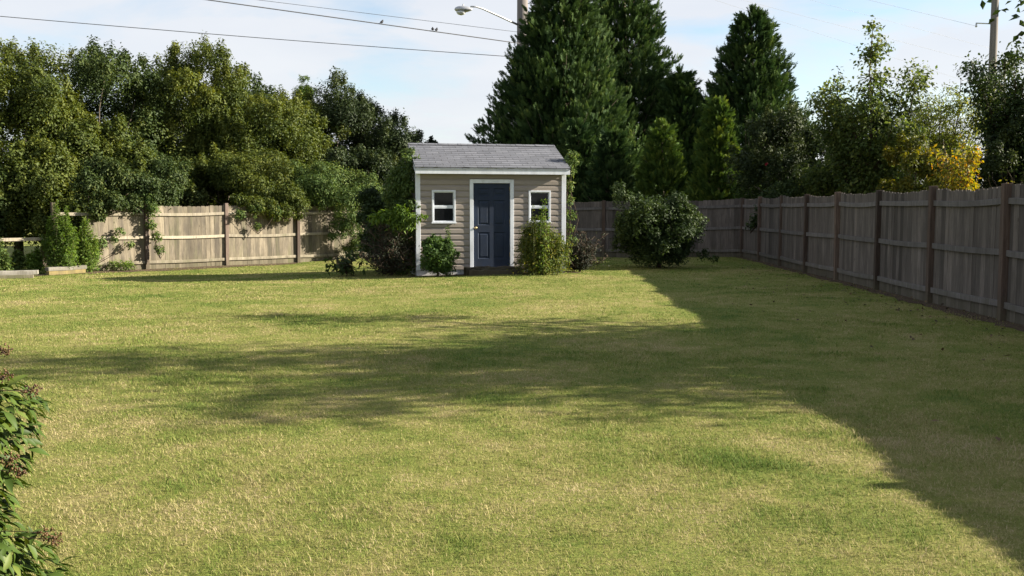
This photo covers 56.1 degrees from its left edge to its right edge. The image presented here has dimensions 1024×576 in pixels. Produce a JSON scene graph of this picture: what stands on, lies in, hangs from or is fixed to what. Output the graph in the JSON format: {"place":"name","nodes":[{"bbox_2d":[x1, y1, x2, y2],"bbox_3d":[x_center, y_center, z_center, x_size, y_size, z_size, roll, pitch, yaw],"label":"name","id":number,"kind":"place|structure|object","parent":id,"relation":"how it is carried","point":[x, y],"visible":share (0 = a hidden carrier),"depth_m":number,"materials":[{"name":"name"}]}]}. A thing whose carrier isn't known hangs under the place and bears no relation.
{"place":"outdoors","nodes":[
{"label":"outdoors","id":0,"kind":"place"},
{"bbox_2d":[0,229,1023,575],"bbox_3d":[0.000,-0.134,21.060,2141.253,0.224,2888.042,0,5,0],"label":"ground","id":1,"kind":"structure","parent":0,"point":[654,561],"depth_m":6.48,"materials":[{"name":"green plant"}]},
{"bbox_2d":[0,166,27,247],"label":"broadleaf tree","id":2,"kind":"object","parent":1,"relation":"on","point":[3,175],"visible":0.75,"depth_m":26.56,"materials":[{"name":"green plant"}]},
{"bbox_2d":[0,274,33,278],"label":"plank","id":3,"kind":"object","parent":1,"relation":"on","point":[15,276],"visible":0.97,"depth_m":23.02,"materials":[{"name":"beige wood"}]},
{"bbox_2d":[0,270,38,274],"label":"plank","id":4,"kind":"object","parent":3,"relation":"on","point":[23,272],"visible":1,"depth_m":23.20,"materials":[{"name":"grey wood"}]},
{"bbox_2d":[10,249,26,270],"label":"shrub","id":5,"kind":"object","parent":1,"relation":"on","point":[18,259],"visible":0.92,"depth_m":24.95,"materials":[{"name":"green plant"}]},
{"bbox_2d":[0,342,77,575],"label":"creeper bush","id":6,"kind":"object","parent":1,"relation":"on","point":[10,563],"visible":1,"depth_m":3.51,"materials":[{"name":"green plant"}]},
{"bbox_2d":[0,35,96,254],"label":"broadleaf tree","id":7,"kind":"object","parent":1,"relation":"on","point":[41,107],"visible":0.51,"depth_m":28.32,"materials":[{"name":"green plant"}]},
{"bbox_2d":[0,134,107,266],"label":"broadleaf tree","id":8,"kind":"object","parent":1,"relation":"on","point":[40,169],"visible":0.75,"depth_m":27.08,"materials":[{"name":"green plant"}]},
{"bbox_2d":[6,34,185,189],"bbox_3d":[-13.456,-4.453,31.138,5.468,7.367,5.192,0,5,0],"label":"broadleaf tree","id":9,"kind":"object","parent":1,"relation":"on","point":[99,69],"visible":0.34,"depth_m":31.18,"materials":[{"name":"green plant"}]},
{"bbox_2d":[46,111,158,228],"bbox_3d":[-12.492,-2.983,29.110,3.300,4.790,2.751,0,5,0],"label":"broadleaf tree","id":10,"kind":"object","parent":1,"relation":"on","point":[86,139],"visible":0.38,"depth_m":28.80,"materials":[{"name":"green plant"}]},
{"bbox_2d":[54,52,195,145],"bbox_3d":[-13.945,-5.068,36.847,5.884,7.642,5.369,0,5,0],"label":"broadleaf tree","id":11,"kind":"object","parent":1,"relation":"on","point":[144,61],"visible":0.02,"depth_m":35.84,"materials":[{"name":"green plant"}]},
{"bbox_2d":[120,154,208,206],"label":"broadleaf tree","id":12,"kind":"object","parent":1,"relation":"on","point":[189,198],"visible":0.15,"depth_m":29.88,"materials":[{"name":"green plant"}]},
{"bbox_2d":[34,262,295,275],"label":"weedy soil","id":13,"kind":"structure","parent":1,"relation":"on","point":[184,268],"depth_m":27.38,"materials":[{"name":"brown soil"}]},
{"bbox_2d":[0,237,14,270],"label":"tall weed","id":14,"kind":"object","parent":13,"relation":"on","point":[5,259],"visible":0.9,"depth_m":24.21,"materials":[{"name":"green plant"}]},
{"bbox_2d":[21,248,45,273],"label":"shrub","id":15,"kind":"object","parent":13,"relation":"on","point":[34,260],"visible":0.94,"depth_m":24.86,"materials":[{"name":"green plant"}]},
{"bbox_2d":[39,200,80,273],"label":"shrub","id":16,"kind":"object","parent":13,"relation":"on","point":[58,256],"visible":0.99,"depth_m":24.85,"materials":[{"name":"green plant"}]},
{"bbox_2d":[46,269,85,274],"bbox_3d":[-11.490,-0.411,24.750,0.144,0.108,0.984,3,6,35],"label":"timber","id":17,"kind":"object","parent":13,"relation":"on","point":[66,272],"visible":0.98,"depth_m":24.69,"materials":[{"name":"brown wood"}]},
{"bbox_2d":[45,265,86,270],"bbox_3d":[-11.560,-0.517,24.892,0.204,0.105,1.013,4,6,38],"label":"plank","id":18,"kind":"object","parent":17,"relation":"on","point":[65,268],"visible":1,"depth_m":24.79,"materials":[{"name":"grey wood"}]},
{"bbox_2d":[74,217,101,271],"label":"tall weed","id":19,"kind":"object","parent":13,"relation":"on","point":[86,244],"visible":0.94,"depth_m":25.51,"materials":[{"name":"green plant"}]},
{"bbox_2d":[105,259,136,270],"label":"tall weed","id":20,"kind":"object","parent":13,"relation":"on","point":[118,265],"visible":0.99,"depth_m":26.15,"materials":[{"name":"green plant"}]},
{"bbox_2d":[0,202,367,270],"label":"wooden fence","id":21,"kind":"object","parent":1,"relation":"on","point":[201,236],"visible":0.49,"depth_m":28.36,"materials":[{"name":"beige wood"}]},
{"bbox_2d":[88,227,135,264],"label":"climbing vine","id":22,"kind":"object","parent":21,"relation":"attached to","point":[113,238],"visible":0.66,"depth_m":26.13,"materials":[{"name":"green plant"}]},
{"bbox_2d":[138,191,165,258],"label":"climbing vine","id":23,"kind":"object","parent":21,"relation":"attached to","point":[151,208],"visible":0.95,"depth_m":26.84,"materials":[{"name":"green plant"}]},
{"bbox_2d":[233,204,282,233],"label":"climbing vine","id":24,"kind":"object","parent":21,"relation":"attached to","point":[242,216],"visible":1,"depth_m":29.00,"materials":[{"name":"green plant"}]},
{"bbox_2d":[281,158,382,254],"bbox_3d":[-5.819,-2.559,31.090,3.470,3.295,1.592,-1,5,-10],"label":"climbing vine","id":25,"kind":"object","parent":21,"relation":"attached to","point":[323,190],"visible":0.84,"depth_m":30.82,"materials":[{"name":"green plant"}]},
{"bbox_2d":[119,32,255,205],"bbox_3d":[-11.240,-5.063,33.641,4.829,8.148,4.654,0,5,0],"label":"broadleaf tree","id":26,"kind":"object","parent":1,"relation":"on","point":[208,112],"visible":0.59,"depth_m":32.74,"materials":[{"name":"green plant"}]},
{"bbox_2d":[68,151,191,222],"bbox_3d":[-10.675,-2.842,27.087,1.671,2.009,3.600,3,6,35],"label":"tree foliage","id":27,"kind":"object","parent":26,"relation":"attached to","point":[134,185],"visible":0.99,"depth_m":26.56,"materials":[{"name":"green plant"}]},
{"bbox_2d":[205,147,311,221],"bbox_3d":[-7.963,-3.295,30.244,2.624,2.443,2.810,-3,6,-35],"label":"tree foliage","id":28,"kind":"object","parent":26,"relation":"attached to","point":[261,184],"visible":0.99,"depth_m":30.03,"materials":[{"name":"green plant"}]},
{"bbox_2d":[181,139,267,205],"bbox_3d":[-9.541,-2.890,31.997,3.269,4.139,2.904,0,5,0],"label":"shrub","id":29,"kind":"object","parent":1,"relation":"on","point":[200,164],"visible":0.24,"depth_m":31.39,"materials":[{"name":"green plant"}]},
{"bbox_2d":[169,61,285,151],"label":"broadleaf tree","id":30,"kind":"object","parent":1,"relation":"on","point":[257,87],"visible":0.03,"depth_m":36.91,"materials":[{"name":"green plant"}]},
{"bbox_2d":[187,84,335,206],"bbox_3d":[-9.047,-4.097,34.228,5.414,6.177,5.263,0,5,0],"label":"broadleaf tree","id":31,"kind":"object","parent":1,"relation":"on","point":[270,120],"visible":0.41,"depth_m":32.92,"materials":[{"name":"green plant"}]},
{"bbox_2d":[266,91,345,203],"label":"broadleaf tree","id":32,"kind":"object","parent":1,"relation":"on","point":[338,141],"depth_m":40.11,"materials":[{"name":"green plant"}]},
{"bbox_2d":[293,75,320,103],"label":"tree","id":33,"kind":"object","parent":1,"relation":"on","point":[306,87],"visible":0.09,"depth_m":42.27,"materials":[{"name":"green plant"}]},
{"bbox_2d":[269,90,351,202],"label":"broadleaf tree","id":34,"kind":"object","parent":1,"relation":"on","point":[313,107],"visible":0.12,"depth_m":36.08,"materials":[{"name":"green plant"}]},
{"bbox_2d":[322,244,369,275],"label":"sapling","id":35,"kind":"object","parent":1,"relation":"on","point":[345,265],"visible":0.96,"depth_m":22.19,"materials":[{"name":"green plant"}]},
{"bbox_2d":[321,143,393,205],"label":"shrub","id":36,"kind":"object","parent":1,"relation":"on","point":[367,162],"visible":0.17,"depth_m":33.90,"materials":[{"name":"green plant"}]},
{"bbox_2d":[303,66,419,204],"bbox_3d":[-6.224,-4.923,37.550,5.426,7.219,5.411,0,5,0],"label":"broadleaf tree","id":37,"kind":"object","parent":1,"relation":"on","point":[358,112],"visible":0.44,"depth_m":36.62,"materials":[{"name":"green plant"}]},
{"bbox_2d":[352,186,398,259],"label":"shrub","id":38,"kind":"object","parent":1,"relation":"on","point":[370,198],"visible":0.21,"depth_m":23.58,"materials":[{"name":"green plant"}]},
{"bbox_2d":[333,103,421,154],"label":"broadleaf tree","id":39,"kind":"object","parent":1,"relation":"on","point":[395,115],"visible":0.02,"depth_m":40.02,"materials":[{"name":"green plant"}]},
{"bbox_2d":[353,219,416,275],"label":"bare bush","id":40,"kind":"object","parent":1,"relation":"on","point":[391,259],"visible":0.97,"depth_m":22.11,"materials":[{"name":"green plant"}]},
{"bbox_2d":[368,129,425,188],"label":"broadleaf tree","id":41,"kind":"object","parent":1,"relation":"on","point":[420,134],"visible":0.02,"depth_m":39.27,"materials":[{"name":"green plant"}]},
{"bbox_2d":[422,135,437,142],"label":"broadleaf tree","id":42,"kind":"object","parent":1,"relation":"on","point":[430,140],"visible":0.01,"depth_m":42.19,"materials":[{"name":"green plant"}]},
{"bbox_2d":[406,143,569,275],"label":"garden shed","id":43,"kind":"structure","parent":1,"relation":"on","point":[480,201],"depth_m":22.30,"materials":[{"name":"beige plastic"}]},
{"bbox_2d":[367,203,428,234],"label":"climbing vine","id":44,"kind":"object","parent":43,"relation":"attached to","point":[403,216],"visible":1,"depth_m":21.75,"materials":[{"name":"green plant"}]},
{"bbox_2d":[381,147,420,275],"bbox_3d":[-2.529,-1.789,22.505,1.040,3.034,1.449,0,5,0],"label":"climbing vine","id":45,"kind":"object","parent":43,"relation":"attached to","point":[402,185],"visible":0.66,"depth_m":22.16,"materials":[{"name":"green plant"}]},
{"bbox_2d":[431,190,455,223],"bbox_3d":[-1.568,-1.863,22.035,0.577,0.764,0.092,-1,5,-12],"label":"window","id":46,"kind":"structure","parent":43,"relation":"in","point":[443,201],"depth_m":22.04,"materials":[{"name":"white paint"}]},
{"bbox_2d":[473,183,509,266],"bbox_3d":[-0.466,-1.453,22.312,0.866,1.947,0.106,-1,5,-12],"label":"door","id":47,"kind":"structure","parent":43,"relation":"in","point":[491,201],"depth_m":22.32,"materials":[{"name":"blue paint"}]},
{"bbox_2d":[528,190,551,222],"bbox_3d":[0.645,-1.901,22.504,0.560,0.764,0.092,-1,5,-12],"label":"window","id":48,"kind":"structure","parent":43,"relation":"in","point":[535,196],"depth_m":22.50,"materials":[{"name":"white paint"}]},
{"bbox_2d":[563,149,579,246],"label":"climbing vine","id":49,"kind":"object","parent":43,"relation":"attached to","point":[570,214],"visible":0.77,"depth_m":22.82,"materials":[{"name":"green plant"}]},
{"bbox_2d":[454,0,527,46],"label":"street lamp","id":50,"kind":"object","parent":1,"relation":"on","point":[461,10],"visible":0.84,"depth_m":46.77,"materials":[{"name":"grey metal"}]},
{"bbox_2d":[0,16,510,56],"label":"power line","id":51,"kind":"object","parent":50,"relation":"attached to","point":[246,36],"visible":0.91,"depth_m":44.11,"materials":[{"name":"black rubber"}]},
{"bbox_2d":[208,0,519,43],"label":"power line","id":52,"kind":"object","parent":50,"relation":"attached to","point":[358,20],"visible":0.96,"depth_m":41.96,"materials":[{"name":"black rubber"}]},
{"bbox_2d":[261,0,514,31],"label":"power line","id":53,"kind":"object","parent":50,"relation":"attached to","point":[385,15],"visible":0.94,"depth_m":45.02,"materials":[{"name":"black rubber"}]},
{"bbox_2d":[464,266,522,275],"bbox_3d":[-0.419,-0.382,22.057,1.322,0.232,0.476,-1,5,-12],"label":"doorstep","id":54,"kind":"object","parent":1,"relation":"on","point":[480,270],"visible":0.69,"depth_m":21.90,"materials":[{"name":"grey concrete"}]},
{"bbox_2d":[408,272,579,276],"bbox_3d":[-0.408,-0.319,22.248,4.051,0.059,0.615,-1,5,-12],"label":"soil bed","id":55,"kind":"object","parent":1,"relation":"on","point":[463,274],"visible":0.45,"depth_m":22.06,"materials":[{"name":"brown soil"}]},
{"bbox_2d":[418,234,460,276],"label":"shrub","id":56,"kind":"object","parent":55,"relation":"on","point":[437,252],"visible":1,"depth_m":21.48,"materials":[{"name":"green plant"}]},
{"bbox_2d":[441,226,460,275],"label":"shoot","id":57,"kind":"object","parent":55,"relation":"on","point":[448,232],"visible":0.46,"depth_m":21.73,"materials":[{"name":"green plant"}]},
{"bbox_2d":[518,225,527,274],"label":"shoot","id":58,"kind":"object","parent":1,"relation":"on","point":[521,250],"visible":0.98,"depth_m":21.69,"materials":[{"name":"green plant"}]},
{"bbox_2d":[524,206,541,274],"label":"shoot","id":59,"kind":"object","parent":1,"relation":"on","point":[525,248],"visible":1,"depth_m":21.56,"materials":[{"name":"green plant"}]},
{"bbox_2d":[506,215,575,275],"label":"shrub","id":60,"kind":"object","parent":1,"relation":"on","point":[556,248],"visible":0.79,"depth_m":21.74,"materials":[{"name":"green plant"}]},
{"bbox_2d":[529,198,552,274],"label":"shoot","id":61,"kind":"object","parent":1,"relation":"on","point":[544,241],"visible":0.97,"depth_m":21.55,"materials":[{"name":"green plant"}]},
{"bbox_2d":[464,0,659,187],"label":"cypress tree","id":62,"kind":"object","parent":1,"relation":"on","point":[547,86],"visible":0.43,"depth_m":38.90,"materials":[{"name":"green plant"}]},
{"bbox_2d":[557,116,598,202],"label":"cypress tree","id":63,"kind":"object","parent":1,"relation":"on","point":[578,140],"visible":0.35,"depth_m":36.72,"materials":[{"name":"green plant"}]},
{"bbox_2d":[565,230,613,271],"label":"bare bush","id":64,"kind":"object","parent":1,"relation":"on","point":[584,257],"visible":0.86,"depth_m":22.72,"materials":[{"name":"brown plant"}]},
{"bbox_2d":[579,127,638,202],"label":"thuja tree","id":65,"kind":"object","parent":1,"relation":"on","point":[611,164],"visible":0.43,"depth_m":35.29,"materials":[{"name":"green plant"}]},
{"bbox_2d":[594,0,688,167],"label":"cypress tree","id":66,"kind":"object","parent":1,"relation":"on","point":[642,27],"visible":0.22,"depth_m":42.79,"materials":[{"name":"green plant"}]},
{"bbox_2d":[566,198,744,257],"bbox_3d":[1.952,-1.871,31.844,11.264,2.184,0.136,2,5,20],"label":"wooden fence","id":67,"kind":"object","parent":1,"relation":"on","point":[599,218],"visible":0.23,"depth_m":30.40,"materials":[{"name":"grey wood"}]},
{"bbox_2d":[628,116,688,201],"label":"thuja tree","id":68,"kind":"object","parent":1,"relation":"on","point":[659,167],"visible":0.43,"depth_m":34.31,"materials":[{"name":"green plant"}]},
{"bbox_2d":[609,178,718,267],"bbox_3d":[3.929,-1.607,24.670,2.851,2.416,2.252,0,5,0],"label":"bush","id":69,"kind":"object","parent":1,"relation":"on","point":[643,229],"visible":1,"depth_m":24.27,"materials":[{"name":"green plant"}]},
{"bbox_2d":[646,63,705,196],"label":"cypress tree","id":70,"kind":"object","parent":1,"relation":"on","point":[680,94],"visible":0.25,"depth_m":40.84,"materials":[{"name":"green plant"}]},
{"bbox_2d":[685,95,741,243],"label":"thuja tree","id":71,"kind":"object","parent":1,"relation":"on","point":[709,182],"visible":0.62,"depth_m":33.29,"materials":[{"name":"green plant"}]},
{"bbox_2d":[730,156,774,198],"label":"shrub","id":72,"kind":"object","parent":1,"relation":"on","point":[739,195],"visible":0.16,"depth_m":32.01,"materials":[{"name":"green plant"}]},
{"bbox_2d":[692,3,823,197],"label":"cypress tree","id":73,"kind":"object","parent":1,"relation":"on","point":[751,80],"visible":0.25,"depth_m":41.42,"materials":[{"name":"green plant"}]},
{"bbox_2d":[724,100,836,198],"bbox_3d":[8.911,-3.473,30.785,4.236,5.081,3.913,0,5,0],"label":"shrub","id":74,"kind":"object","parent":1,"relation":"on","point":[781,136],"visible":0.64,"depth_m":30.24,"materials":[{"name":"green plant"}]},
{"bbox_2d":[785,130,838,196],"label":"shrub","id":75,"kind":"object","parent":1,"relation":"on","point":[816,141],"visible":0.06,"depth_m":30.18,"materials":[{"name":"green plant"}]},
{"bbox_2d":[792,155,840,196],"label":"shrub","id":76,"kind":"object","parent":1,"relation":"on","point":[813,184],"visible":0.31,"depth_m":27.72,"materials":[{"name":"green plant"}]},
{"bbox_2d":[678,263,1022,440],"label":"leaf litter","id":77,"kind":"object","parent":1,"relation":"on","point":[997,438],"visible":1,"depth_m":14.61,"materials":[{"name":"brown plant"}]},
{"bbox_2d":[800,15,937,193],"bbox_3d":[9.831,-4.044,26.601,2.833,6.908,3.526,-3,6,-35],"label":"airy tree","id":78,"kind":"object","parent":1,"relation":"on","point":[859,164],"visible":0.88,"depth_m":26.34,"materials":[{"name":"green plant"}]},
{"bbox_2d":[736,257,1023,330],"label":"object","id":79,"kind":"structure","parent":1,"relation":"on","point":[1016,326],"depth_m":15.20,"materials":[{"name":"green plant"}]},
{"bbox_2d":[740,183,1023,324],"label":"wooden fence","id":80,"kind":"object","parent":1,"relation":"on","point":[961,249],"visible":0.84,"depth_m":16.14,"materials":[{"name":"grey wood"}]},
{"bbox_2d":[745,177,805,233],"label":"hanging branch","id":81,"kind":"object","parent":80,"relation":"attached to","point":[772,193],"visible":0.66,"depth_m":28.14,"materials":[{"name":"green plant"}]},
{"bbox_2d":[874,112,931,181],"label":"shrub","id":82,"kind":"object","parent":1,"relation":"on","point":[924,130],"visible":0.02,"depth_m":30.28,"materials":[{"name":"green plant"}]},
{"bbox_2d":[874,130,950,192],"bbox_3d":[10.542,-2.260,24.845,1.922,3.641,1.992,0,5,0],"label":"shrub","id":83,"kind":"object","parent":1,"relation":"on","point":[912,157],"visible":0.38,"depth_m":24.49,"materials":[{"name":"green plant"}]},
{"bbox_2d":[892,147,932,185],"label":"shrub","id":84,"kind":"object","parent":1,"relation":"on","point":[913,177],"depth_m":28.49,"materials":[{"name":"green plant"}]},
{"bbox_2d":[898,60,1003,189],"bbox_3d":[14.986,-4.377,32.635,3.983,6.582,3.534,0,5,0],"label":"feathery tree","id":85,"kind":"object","parent":1,"relation":"on","point":[951,139],"visible":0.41,"depth_m":32.09,"materials":[{"name":"green plant"}]},
{"bbox_2d":[925,133,986,190],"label":"autumn shrub","id":86,"kind":"object","parent":1,"relation":"on","point":[959,178],"visible":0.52,"depth_m":22.48,"materials":[{"name":"yellow plant"}]},
{"bbox_2d":[975,0,998,185],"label":"utility pole","id":87,"kind":"object","parent":1,"relation":"on","point":[993,43],"visible":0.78,"depth_m":48.98,"materials":[{"name":"grey wood"}]},
{"bbox_2d":[812,0,987,47],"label":"power line","id":88,"kind":"object","parent":87,"relation":"attached to","point":[901,24],"visible":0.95,"depth_m":69.36,"materials":[{"name":"grey metal"}]},
{"bbox_2d":[953,41,1023,186],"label":"airy tree","id":89,"kind":"object","parent":1,"relation":"on","point":[993,104],"visible":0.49,"depth_m":26.88,"materials":[{"name":"green plant"}]},
{"bbox_2d":[965,104,1023,190],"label":"shrub","id":90,"kind":"object","parent":1,"relation":"on","point":[1010,136],"visible":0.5,"depth_m":26.04,"materials":[{"name":"green plant"}]},
{"bbox_2d":[980,0,1023,60],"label":"shade tree","id":91,"kind":"object","parent":1,"relation":"on","point":[1016,37],"visible":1,"depth_m":14.12,"materials":[{"name":"green plant"}]},
{"bbox_2d":[0,0,1023,189],"label":"sky","id":92,"kind":"structure","parent":0,"point":[443,94],"materials":[{"name":"blue"}]},
{"bbox_2d":[716,0,957,78],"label":"power line","id":93,"kind":"object","parent":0,"point":[843,41],"visible":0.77,"depth_m":68.35,"materials":[{"name":"grey metal"}]},
{"bbox_2d":[744,0,972,60],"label":"power line","id":94,"kind":"object","parent":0,"point":[858,30],"visible":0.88,"depth_m":67.95,"materials":[{"name":"grey metal"}]}
]}

